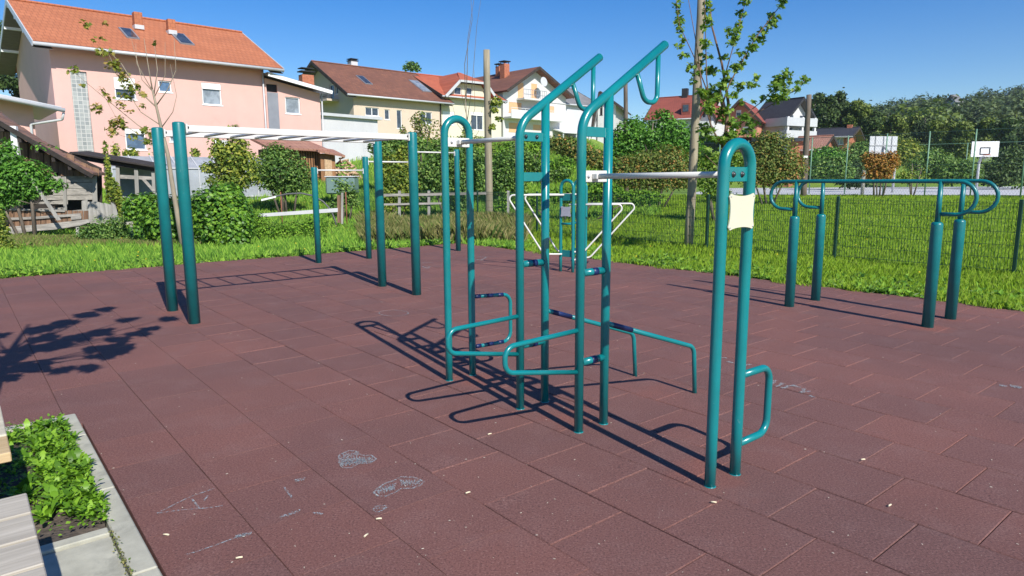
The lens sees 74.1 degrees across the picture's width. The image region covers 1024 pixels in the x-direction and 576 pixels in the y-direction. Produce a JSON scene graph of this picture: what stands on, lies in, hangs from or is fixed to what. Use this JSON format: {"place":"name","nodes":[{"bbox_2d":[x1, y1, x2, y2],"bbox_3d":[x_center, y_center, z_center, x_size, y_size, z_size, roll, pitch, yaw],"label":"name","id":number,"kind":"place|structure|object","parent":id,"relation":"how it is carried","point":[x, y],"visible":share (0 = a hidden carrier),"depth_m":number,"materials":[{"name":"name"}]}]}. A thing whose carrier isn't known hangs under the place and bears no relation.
{"place":"outdoors","nodes":[
{"label":"outdoors","id":0,"kind":"place"},
{"bbox_2d":[0,406,11,463],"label":"bench","id":1,"kind":"object","parent":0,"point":[5,454],"visible":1,"depth_m":3.14,"materials":[{"name":"yellow wood"}]},
{"bbox_2d":[42,537,128,575],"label":"pavement","id":2,"kind":"structure","parent":0,"point":[97,558],"depth_m":2.98,"materials":[{"name":"concrete"}]},
{"bbox_2d":[0,493,46,575],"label":"bench","id":3,"kind":"object","parent":2,"relation":"on","point":[20,553],"visible":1,"depth_m":2.31,"materials":[{"name":"grey wood"}]},
{"bbox_2d":[0,190,528,277],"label":"verge grass","id":4,"kind":"structure","parent":0,"point":[70,255],"depth_m":15.94,"materials":[{"name":"plant"}]},
{"bbox_2d":[337,193,343,223],"bbox_3d":[-5.947,-2.760,23.491,0.251,1.080,0.110,-2,9,-8],"label":"garden post","id":5,"kind":"object","parent":4,"relation":"on","point":[340,198],"visible":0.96,"depth_m":23.45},
{"bbox_2d":[261,196,337,216],"bbox_3d":[-7.325,-2.802,23.197,2.648,0.708,0.100,-2,9,-8],"label":"white plank","id":6,"kind":"object","parent":5,"relation":"attached to","point":[302,212],"visible":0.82,"depth_m":23.22,"materials":[{"name":"wood"}]},
{"bbox_2d":[249,199,374,234],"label":"garden lawn","id":7,"kind":"structure","parent":0,"point":[303,202],"depth_m":29.80,"materials":[{"name":"green plant"}]},
{"bbox_2d":[102,137,662,221],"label":"bank grass","id":8,"kind":"structure","parent":0,"point":[371,180],"depth_m":31.33,"materials":[{"name":"plant"}]},
{"bbox_2d":[0,243,1023,575],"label":"rubber paving","id":9,"kind":"structure","parent":0,"point":[310,369],"depth_m":4.69,"materials":[{"name":"rubber"}]},
{"bbox_2d":[151,122,420,323],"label":"monkey bars","id":10,"kind":"object","parent":9,"relation":"on","point":[180,132],"visible":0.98,"depth_m":8.56,"materials":[{"name":"teal paint"}]},
{"bbox_2d":[311,149,460,262],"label":"horizontal bars","id":11,"kind":"object","parent":9,"relation":"on","point":[315,197],"visible":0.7,"depth_m":14.13,"materials":[{"name":"teal paint"}]},
{"bbox_2d":[441,53,636,409],"bbox_3d":[0.016,-0.463,5.306,1.929,2.603,0.986,-8,12,-39],"label":"pull up station","id":12,"kind":"object","parent":9,"relation":"on","point":[520,137],"visible":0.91,"depth_m":4.95,"materials":[{"name":"teal paint"}]},
{"bbox_2d":[509,179,634,272],"bbox_3d":[1.088,-1.115,12.196,2.250,1.678,0.550,1,9,5],"label":"push station","id":13,"kind":"object","parent":9,"relation":"on","point":[565,211],"visible":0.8,"depth_m":12.04,"materials":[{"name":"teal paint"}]},
{"bbox_2d":[502,41,772,488],"bbox_3d":[1.018,-0.273,4.099,1.929,2.603,1.106,-8,12,-39],"label":"pull up station","id":14,"kind":"object","parent":9,"relation":"on","point":[741,214],"visible":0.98,"depth_m":3.96,"materials":[{"name":"teal paint"}]},
{"bbox_2d":[769,179,999,327],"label":"parallel bars","id":15,"kind":"object","parent":9,"relation":"on","point":[933,266],"visible":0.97,"depth_m":7.86,"materials":[{"name":"teal paint"}]},
{"bbox_2d":[0,0,1023,130],"label":"sky","id":16,"kind":"structure","parent":0,"point":[877,50],"materials":[{"name":"blue"}]},
{"bbox_2d":[15,137,1023,447],"bbox_3d":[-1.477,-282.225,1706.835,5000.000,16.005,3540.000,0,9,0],"label":"ground","id":17,"kind":"structure","parent":0,"point":[733,185],"depth_m":42.96,"materials":[{"name":"plant"}]},
{"bbox_2d":[0,206,24,250],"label":"corner shrub","id":18,"kind":"object","parent":17,"relation":"on","point":[4,243],"visible":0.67,"depth_m":16.47,"materials":[{"name":"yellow plant"}]},
{"bbox_2d":[0,94,64,134],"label":"pink outbuilding","id":19,"kind":"structure","parent":17,"relation":"on","point":[24,113],"depth_m":28.09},
{"bbox_2d":[0,137,68,235],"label":"locust tree","id":20,"kind":"object","parent":17,"relation":"on","point":[17,186],"visible":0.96,"depth_m":19.11,"materials":[{"name":"green plant"}]},
{"bbox_2d":[7,172,95,234],"bbox_3d":[-13.328,-2.168,19.492,2.307,2.300,0.530,-2,9,-12],"label":"board fence","id":21,"kind":"object","parent":17,"relation":"on","point":[43,217],"visible":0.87,"depth_m":19.68,"materials":[{"name":"wood"}]},
{"bbox_2d":[0,112,104,226],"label":"ruined barn","id":22,"kind":"structure","parent":17,"relation":"on","point":[82,178],"depth_m":21.19,"materials":[{"name":"wood"}]},
{"bbox_2d":[0,430,105,545],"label":"planter soil","id":23,"kind":"structure","parent":17,"relation":"on","point":[45,535],"depth_m":3.37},
{"bbox_2d":[0,414,110,523],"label":"planter weeds","id":24,"kind":"object","parent":23,"relation":"on","point":[52,487],"visible":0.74,"depth_m":3.81,"materials":[{"name":"green plant"}]},
{"bbox_2d":[0,413,113,535],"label":"planter clover","id":25,"kind":"object","parent":23,"relation":"on","point":[100,515],"visible":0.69,"depth_m":3.74,"materials":[{"name":"green plant"}]},
{"bbox_2d":[5,414,161,575],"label":"planter kerb","id":26,"kind":"structure","parent":17,"relation":"on","point":[132,545],"depth_m":3.21,"materials":[{"name":"concrete"}]},
{"bbox_2d":[82,200,119,223],"bbox_3d":[-12.389,-2.289,20.396,1.082,0.736,0.074,-2,9,-7],"label":"upright board panel","id":27,"kind":"object","parent":17,"relation":"on","point":[97,209],"visible":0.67,"depth_m":20.38,"materials":[{"name":"wood"}]},
{"bbox_2d":[71,212,134,240],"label":"weed clump","id":28,"kind":"object","parent":17,"relation":"on","point":[115,229],"visible":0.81,"depth_m":18.16,"materials":[{"name":"green plant"}]},
{"bbox_2d":[4,232,208,246],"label":"tall weeds","id":29,"kind":"object","parent":17,"relation":"on","point":[20,237],"visible":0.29,"depth_m":17.46,"materials":[{"name":"plant"}]},
{"bbox_2d":[103,154,126,228],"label":"climbing vine","id":30,"kind":"object","parent":17,"relation":"on","point":[114,194],"visible":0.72,"depth_m":21.88,"materials":[{"name":"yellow plant"}]},
{"bbox_2d":[69,151,166,197],"bbox_3d":[-13.534,-3.899,23.511,2.508,1.738,1.800,-3,9,-14],"label":"lean to shelter","id":31,"kind":"object","parent":17,"relation":"on","point":[134,176],"visible":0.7,"depth_m":23.14,"materials":[{"name":"wood"}]},
{"bbox_2d":[66,19,181,245],"bbox_3d":[-9.361,-3.660,16.526,2.626,5.489,0.538,-1,9,-7],"label":"maple sapling","id":32,"kind":"object","parent":17,"relation":"on","point":[121,79],"visible":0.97,"depth_m":16.36,"materials":[{"name":"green plant"}]},
{"bbox_2d":[0,0,284,187],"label":"pink house","id":33,"kind":"structure","parent":17,"relation":"on","point":[218,77],"depth_m":36.06,"materials":[{"name":"paint"}]},
{"bbox_2d":[114,77,137,100],"bbox_3d":[-19.989,-10.279,35.005,1.087,1.141,0.170,-9,13,-43],"label":"window","id":34,"kind":"structure","parent":33,"relation":"in","point":[116,83],"depth_m":34.91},
{"bbox_2d":[125,128,147,150],"bbox_3d":[-19.775,-7.786,35.603,1.078,1.135,0.170,-9,13,-43],"label":"window","id":35,"kind":"structure","parent":33,"relation":"in","point":[138,144],"depth_m":35.63,"materials":[{"name":"glass"}]},
{"bbox_2d":[201,82,222,106],"bbox_3d":[-16.828,-10.830,37.970,1.154,1.234,0.170,-9,13,-43],"label":"window","id":36,"kind":"structure","parent":33,"relation":"in","point":[211,92],"depth_m":37.99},
{"bbox_2d":[101,140,200,156],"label":"greenhouse weeds","id":37,"kind":"object","parent":17,"relation":"on","point":[194,152],"visible":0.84,"depth_m":32.30,"materials":[{"name":"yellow plant"}]},
{"bbox_2d":[120,181,256,245],"bbox_3d":[-8.376,-1.826,17.403,3.820,1.846,1.540,1,9,5],"label":"ivy mound","id":38,"kind":"object","parent":17,"relation":"on","point":[221,214],"visible":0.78,"depth_m":17.04,"materials":[{"name":"green plant"}]},
{"bbox_2d":[104,155,274,207],"bbox_3d":[-15.033,-4.781,31.908,6.858,2.834,3.250,-7,11,-35],"label":"greenhouse","id":39,"kind":"object","parent":17,"relation":"on","point":[197,177],"visible":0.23,"depth_m":30.61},
{"bbox_2d":[199,124,261,192],"bbox_3d":[-11.043,-4.410,26.625,2.478,3.965,1.097,0,9,0],"label":"pear shrub","id":40,"kind":"object","parent":17,"relation":"on","point":[236,167],"visible":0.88,"depth_m":26.39,"materials":[{"name":"yellow plant"}]},
{"bbox_2d":[252,141,311,211],"bbox_3d":[-9.721,-4.582,28.703,2.847,3.204,1.692,0,9,0],"label":"apple tree","id":41,"kind":"object","parent":17,"relation":"on","point":[282,174],"visible":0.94,"depth_m":28.38,"materials":[{"name":"green plant"}]},
{"bbox_2d":[250,139,329,178],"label":"slatted shed","id":42,"kind":"structure","parent":17,"relation":"on","point":[307,149],"depth_m":36.54,"materials":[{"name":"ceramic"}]},
{"bbox_2d":[253,210,330,239],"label":"weed clump","id":43,"kind":"object","parent":17,"relation":"on","point":[259,224],"visible":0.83,"depth_m":18.88,"materials":[{"name":"plant"}]},
{"bbox_2d":[263,72,332,153],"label":"pink annex","id":44,"kind":"object","parent":17,"relation":"on","point":[292,104],"visible":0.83,"depth_m":41.15,"materials":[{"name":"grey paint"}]},
{"bbox_2d":[285,97,301,114],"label":"window","id":45,"kind":"structure","parent":44,"relation":"in","point":[292,104],"depth_m":41.26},
{"bbox_2d":[316,149,344,182],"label":"tiled shed","id":46,"kind":"structure","parent":17,"relation":"on","point":[326,160],"depth_m":36.56,"materials":[{"name":"wood"}]},
{"bbox_2d":[324,176,358,193],"bbox_3d":[-7.669,-4.654,30.644,1.357,0.801,0.960,0,9,0],"label":"green tank","id":47,"kind":"object","parent":17,"relation":"on","point":[330,183],"visible":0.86,"depth_m":30.20,"materials":[{"name":"plastic"}]},
{"bbox_2d":[326,177,360,218],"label":"sapling bush","id":48,"kind":"object","parent":17,"relation":"on","point":[352,194],"visible":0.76,"depth_m":27.16,"materials":[{"name":"green plant"}]},
{"bbox_2d":[336,157,361,179],"bbox_3d":[-9.297,-6.591,37.412,2.014,1.550,0.917,0,9,0],"label":"firewood pile","id":49,"kind":"object","parent":17,"relation":"on","point":[353,173],"visible":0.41,"depth_m":37.29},
{"bbox_2d":[321,112,382,163],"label":"white garage","id":50,"kind":"structure","parent":17,"relation":"on","point":[347,123],"depth_m":44.62,"materials":[{"name":"paint"}]},
{"bbox_2d":[298,58,453,140],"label":"beige house","id":51,"kind":"structure","parent":17,"relation":"on","point":[395,99],"depth_m":61.35,"materials":[{"name":"paint"}]},
{"bbox_2d":[382,144,425,215],"bbox_3d":[-4.259,-3.959,26.194,2.084,3.144,1.076,0,9,0],"label":"hazel bush","id":52,"kind":"object","parent":17,"relation":"on","point":[395,178],"visible":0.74,"depth_m":25.95,"materials":[{"name":"green plant"}]},
{"bbox_2d":[399,111,451,164],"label":"rose bush","id":53,"kind":"object","parent":17,"relation":"on","point":[417,122],"visible":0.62,"depth_m":42.77,"materials":[{"name":"green plant"}]},
{"bbox_2d":[367,136,494,186],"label":"bramble bank","id":54,"kind":"structure","parent":17,"relation":"on","point":[389,148],"depth_m":32.11,"materials":[{"name":"green plant"}]},
{"bbox_2d":[352,210,534,242],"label":"tall weeds","id":55,"kind":"object","parent":17,"relation":"on","point":[494,225],"visible":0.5,"depth_m":18.23,"materials":[{"name":"plant"}]},
{"bbox_2d":[384,191,509,216],"bbox_3d":[-2.411,-2.965,24.448,4.649,1.091,0.120,0,9,3],"label":"rail fence","id":56,"kind":"object","parent":17,"relation":"on","point":[399,195],"visible":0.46,"depth_m":24.42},
{"bbox_2d":[418,147,484,213],"bbox_3d":[-2.352,-3.873,26.197,3.036,3.159,1.314,0,9,0],"label":"lilac bush","id":57,"kind":"object","parent":17,"relation":"on","point":[431,178],"visible":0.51,"depth_m":25.94,"materials":[{"name":"green plant"}]},
{"bbox_2d":[412,72,507,138],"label":"yellow house","id":58,"kind":"structure","parent":17,"relation":"on","point":[450,87],"depth_m":66.77,"materials":[{"name":"paint"}]},
{"bbox_2d":[453,1,482,137],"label":"bare sapling","id":59,"kind":"object","parent":17,"relation":"on","point":[466,78],"visible":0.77,"depth_m":22.20,"materials":[{"name":"brown plant"}]},
{"bbox_2d":[483,49,492,211],"bbox_3d":[-0.855,-5.234,24.580,0.306,6.521,0.285,0,9,0],"label":"wooden pole","id":60,"kind":"object","parent":17,"relation":"on","point":[487,130],"visible":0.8,"depth_m":24.39,"materials":[{"name":"grey wood"}]},
{"bbox_2d":[482,150,528,195],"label":"bank shrub","id":61,"kind":"object","parent":17,"relation":"on","point":[503,171],"visible":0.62,"depth_m":30.34,"materials":[{"name":"green plant"}]},
{"bbox_2d":[0,238,1023,310],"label":"verge weeds","id":62,"kind":"object","parent":17,"relation":"on","point":[596,256],"visible":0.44,"depth_m":12.42,"materials":[{"name":"plant"}]},
{"bbox_2d":[476,60,573,137],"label":"white gabled house","id":63,"kind":"structure","parent":17,"relation":"on","point":[523,91],"depth_m":73.20,"materials":[{"name":"paint"}]},
{"bbox_2d":[492,141,576,174],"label":"bramble bank","id":64,"kind":"structure","parent":17,"relation":"on","point":[536,149],"depth_m":36.13,"materials":[{"name":"green plant"}]},
{"bbox_2d":[507,141,570,184],"bbox_3d":[1.443,-6.366,35.461,3.643,3.158,1.213,0,9,0],"label":"bank shrub","id":65,"kind":"object","parent":17,"relation":"on","point":[554,173],"visible":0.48,"depth_m":35.31,"materials":[{"name":"green plant"}]},
{"bbox_2d":[482,182,664,220],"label":"bramble bank","id":66,"kind":"structure","parent":17,"relation":"on","point":[595,188],"depth_m":26.66,"materials":[{"name":"green plant"}]},
{"bbox_2d":[550,134,602,170],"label":"bank shrub","id":67,"kind":"object","parent":17,"relation":"on","point":[563,146],"visible":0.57,"depth_m":42.90,"materials":[{"name":"green plant"}]},
{"bbox_2d":[552,88,600,139],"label":"grey roofed house","id":68,"kind":"structure","parent":17,"relation":"on","point":[574,112],"depth_m":79.01,"materials":[{"name":"paint"}]},
{"bbox_2d":[591,91,630,143],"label":"white gable wing","id":69,"kind":"structure","parent":17,"relation":"on","point":[618,112],"depth_m":81.29,"materials":[{"name":"paint"}]},
{"bbox_2d":[612,143,698,206],"bbox_3d":[6.365,-4.989,30.575,4.282,3.054,1.624,0,9,0],"label":"autumn bush","id":70,"kind":"object","parent":17,"relation":"on","point":[659,162],"visible":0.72,"depth_m":30.34,"materials":[{"name":"green plant"}]},
{"bbox_2d":[612,108,704,194],"bbox_3d":[6.987,-6.400,33.460,5.033,4.770,1.916,0,9,0],"label":"hornbeam hedge","id":71,"kind":"object","parent":17,"relation":"on","point":[635,137],"visible":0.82,"depth_m":32.96,"materials":[{"name":"green plant"}]},
{"bbox_2d":[644,88,725,139],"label":"maroon roofed house","id":72,"kind":"structure","parent":17,"relation":"on","point":[680,107],"depth_m":85.75,"materials":[{"name":"tile"}]},
{"bbox_2d":[353,188,1023,272],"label":"wire fence","id":73,"kind":"object","parent":17,"relation":"on","point":[837,219],"visible":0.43,"depth_m":14.26,"materials":[{"name":"green"}]},
{"bbox_2d":[684,0,704,246],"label":"wooden pole","id":74,"kind":"object","parent":17,"relation":"on","point":[693,150],"visible":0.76,"depth_m":16.16,"materials":[{"name":"grey wood"}]},
{"bbox_2d":[699,104,724,136],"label":"white gabled house","id":75,"kind":"structure","parent":17,"relation":"on","point":[719,125],"depth_m":79.56,"materials":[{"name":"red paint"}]},
{"bbox_2d":[697,147,743,221],"bbox_3d":[7.319,-3.621,23.755,1.951,2.878,0.926,0,9,0],"label":"young bush","id":76,"kind":"object","parent":17,"relation":"on","point":[710,184],"visible":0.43,"depth_m":23.57,"materials":[{"name":"green plant"}]},
{"bbox_2d":[672,0,811,170],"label":"young maple","id":77,"kind":"object","parent":17,"relation":"on","point":[712,99],"visible":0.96,"depth_m":14.03,"materials":[{"name":"green plant"}]},
{"bbox_2d":[725,99,765,140],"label":"salmon house","id":78,"kind":"structure","parent":17,"relation":"on","point":[746,107],"depth_m":82.73,"materials":[{"name":"paint"}]},
{"bbox_2d":[737,130,809,204],"bbox_3d":[12.450,-5.728,32.505,3.650,3.732,1.533,0,9,0],"label":"autumn bush","id":79,"kind":"object","parent":17,"relation":"on","point":[776,158],"visible":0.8,"depth_m":32.18,"materials":[{"name":"green plant"}]},
{"bbox_2d":[757,97,817,146],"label":"black roofed house","id":80,"kind":"structure","parent":17,"relation":"on","point":[786,117],"depth_m":83.05,"materials":[{"name":"paint"}]},
{"bbox_2d":[800,94,811,195],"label":"wooden pole","id":81,"kind":"object","parent":17,"relation":"on","point":[803,191],"visible":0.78,"depth_m":40.98,"materials":[{"name":"brown wood"}]},
{"bbox_2d":[798,135,839,168],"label":"terracotta shed","id":82,"kind":"structure","parent":17,"relation":"on","point":[832,142],"depth_m":75.95,"materials":[{"name":"pink brick"}]},
{"bbox_2d":[810,92,841,130],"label":"tree","id":83,"kind":"object","parent":17,"relation":"on","point":[826,114],"visible":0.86,"depth_m":96.42,"materials":[{"name":"green plant"}]},
{"bbox_2d":[808,145,847,167],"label":"court bush","id":84,"kind":"object","parent":17,"relation":"on","point":[825,153],"visible":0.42,"depth_m":66.39,"materials":[{"name":"green plant"}]},
{"bbox_2d":[808,156,857,178],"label":"court bush","id":85,"kind":"object","parent":17,"relation":"on","point":[840,169],"visible":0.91,"depth_m":58.72,"materials":[{"name":"green plant"}]},
{"bbox_2d":[645,127,1023,197],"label":"court fence","id":86,"kind":"object","parent":17,"relation":"on","point":[928,156],"visible":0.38,"depth_m":40.80,"materials":[{"name":"green metal"}]},
{"bbox_2d":[829,91,849,127],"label":"tree","id":87,"kind":"object","parent":17,"relation":"on","point":[843,106],"visible":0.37,"depth_m":99.55,"materials":[{"name":"green plant"}]},
{"bbox_2d":[816,125,864,149],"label":"dark roofed bungalow","id":88,"kind":"object","parent":17,"relation":"on","point":[852,132],"visible":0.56,"depth_m":88.04,"materials":[{"name":"grey brick"}]},
{"bbox_2d":[833,160,872,188],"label":"court bush","id":89,"kind":"object","parent":17,"relation":"on","point":[859,169],"visible":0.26,"depth_m":60.76,"materials":[{"name":"green plant"}]},
{"bbox_2d":[837,141,869,162],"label":"court bush","id":90,"kind":"object","parent":17,"relation":"on","point":[855,148],"visible":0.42,"depth_m":74.14,"materials":[{"name":"green plant"}]},
{"bbox_2d":[845,98,872,145],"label":"tree","id":91,"kind":"object","parent":17,"relation":"on","point":[859,110],"visible":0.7,"depth_m":96.85,"materials":[{"name":"green plant"}]},
{"bbox_2d":[860,110,884,145],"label":"tree","id":92,"kind":"object","parent":17,"relation":"on","point":[870,124],"visible":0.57,"depth_m":95.25,"materials":[{"name":"green plant"}]},
{"bbox_2d":[860,150,901,196],"bbox_3d":[21.378,-6.599,39.470,2.412,2.855,1.435,0,9,0],"label":"orange tree","id":93,"kind":"object","parent":17,"relation":"on","point":[879,165],"visible":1,"depth_m":39.19,"materials":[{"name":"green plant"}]},
{"bbox_2d":[878,113,910,143],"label":"tree","id":94,"kind":"object","parent":17,"relation":"on","point":[898,123],"visible":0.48,"depth_m":98.87,"materials":[{"name":"green plant"}]},
{"bbox_2d":[893,137,927,169],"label":"court bush","id":95,"kind":"object","parent":17,"relation":"on","point":[905,150],"visible":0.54,"depth_m":70.15,"materials":[{"name":"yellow plant"}]},
{"bbox_2d":[896,159,928,195],"bbox_3d":[23.327,-6.345,39.435,1.866,2.343,1.024,0,9,0],"label":"young tree","id":96,"kind":"object","parent":17,"relation":"on","point":[908,175],"visible":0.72,"depth_m":39.42,"materials":[{"name":"green plant"}]},
{"bbox_2d":[910,115,942,150],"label":"tree","id":97,"kind":"object","parent":17,"relation":"on","point":[920,125],"visible":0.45,"depth_m":97.43,"materials":[{"name":"green plant"}]},
{"bbox_2d":[904,145,956,185],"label":"court bush","id":98,"kind":"object","parent":17,"relation":"on","point":[932,160],"visible":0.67,"depth_m":64.48,"materials":[{"name":"green plant"}]},
{"bbox_2d":[926,118,957,161],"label":"tree","id":99,"kind":"object","parent":17,"relation":"on","point":[936,125],"visible":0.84,"depth_m":93.39,"materials":[{"name":"green plant"}]},
{"bbox_2d":[935,158,984,186],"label":"court bush","id":100,"kind":"object","parent":17,"relation":"on","point":[943,174],"visible":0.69,"depth_m":62.65,"materials":[{"name":"green plant"}]},
{"bbox_2d":[949,120,974,159],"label":"tree","id":101,"kind":"object","parent":17,"relation":"on","point":[965,125],"visible":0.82,"depth_m":91.33,"materials":[{"name":"green plant"}]},
{"bbox_2d":[973,117,996,161],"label":"tree","id":102,"kind":"object","parent":17,"relation":"on","point":[983,123],"visible":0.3,"depth_m":94.70,"materials":[{"name":"green plant"}]},
{"bbox_2d":[983,146,1023,189],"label":"court bush","id":103,"kind":"object","parent":17,"relation":"on","point":[1002,179],"visible":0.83,"depth_m":56.74,"materials":[{"name":"green plant"}]},
{"bbox_2d":[987,117,1020,159],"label":"tree","id":104,"kind":"object","parent":17,"relation":"on","point":[1012,124],"visible":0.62,"depth_m":89.15,"materials":[{"name":"green plant"}]},
{"bbox_2d":[501,151,1023,311],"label":"meadow grass","id":105,"kind":"structure","parent":0,"point":[990,280],"depth_m":16.87,"materials":[{"name":"plant"}]},
{"bbox_2d":[696,186,1023,194],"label":"sports court","id":106,"kind":"object","parent":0,"point":[919,190],"depth_m":53.55,"materials":[{"name":"concrete"}]},
{"bbox_2d":[869,136,897,192],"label":"basketball hoop","id":107,"kind":"object","parent":106,"relation":"on","point":[892,143],"visible":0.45,"depth_m":48.93,"materials":[{"name":"grey metal"}]},
{"bbox_2d":[970,141,999,189],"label":"basketball hoop","id":108,"kind":"object","parent":106,"relation":"on","point":[989,150],"visible":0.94,"depth_m":47.08,"materials":[{"name":"plastic"}]},
{"bbox_3d":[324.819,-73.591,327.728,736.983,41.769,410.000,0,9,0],"label":"hill","id":109,"kind":"structure","parent":0,"visible":0},
{"bbox_2d":[816,84,1023,150],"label":"distant forest","id":110,"kind":"object","parent":109,"relation":"on","point":[978,107],"visible":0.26,"depth_m":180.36,"materials":[{"name":"green plant"}]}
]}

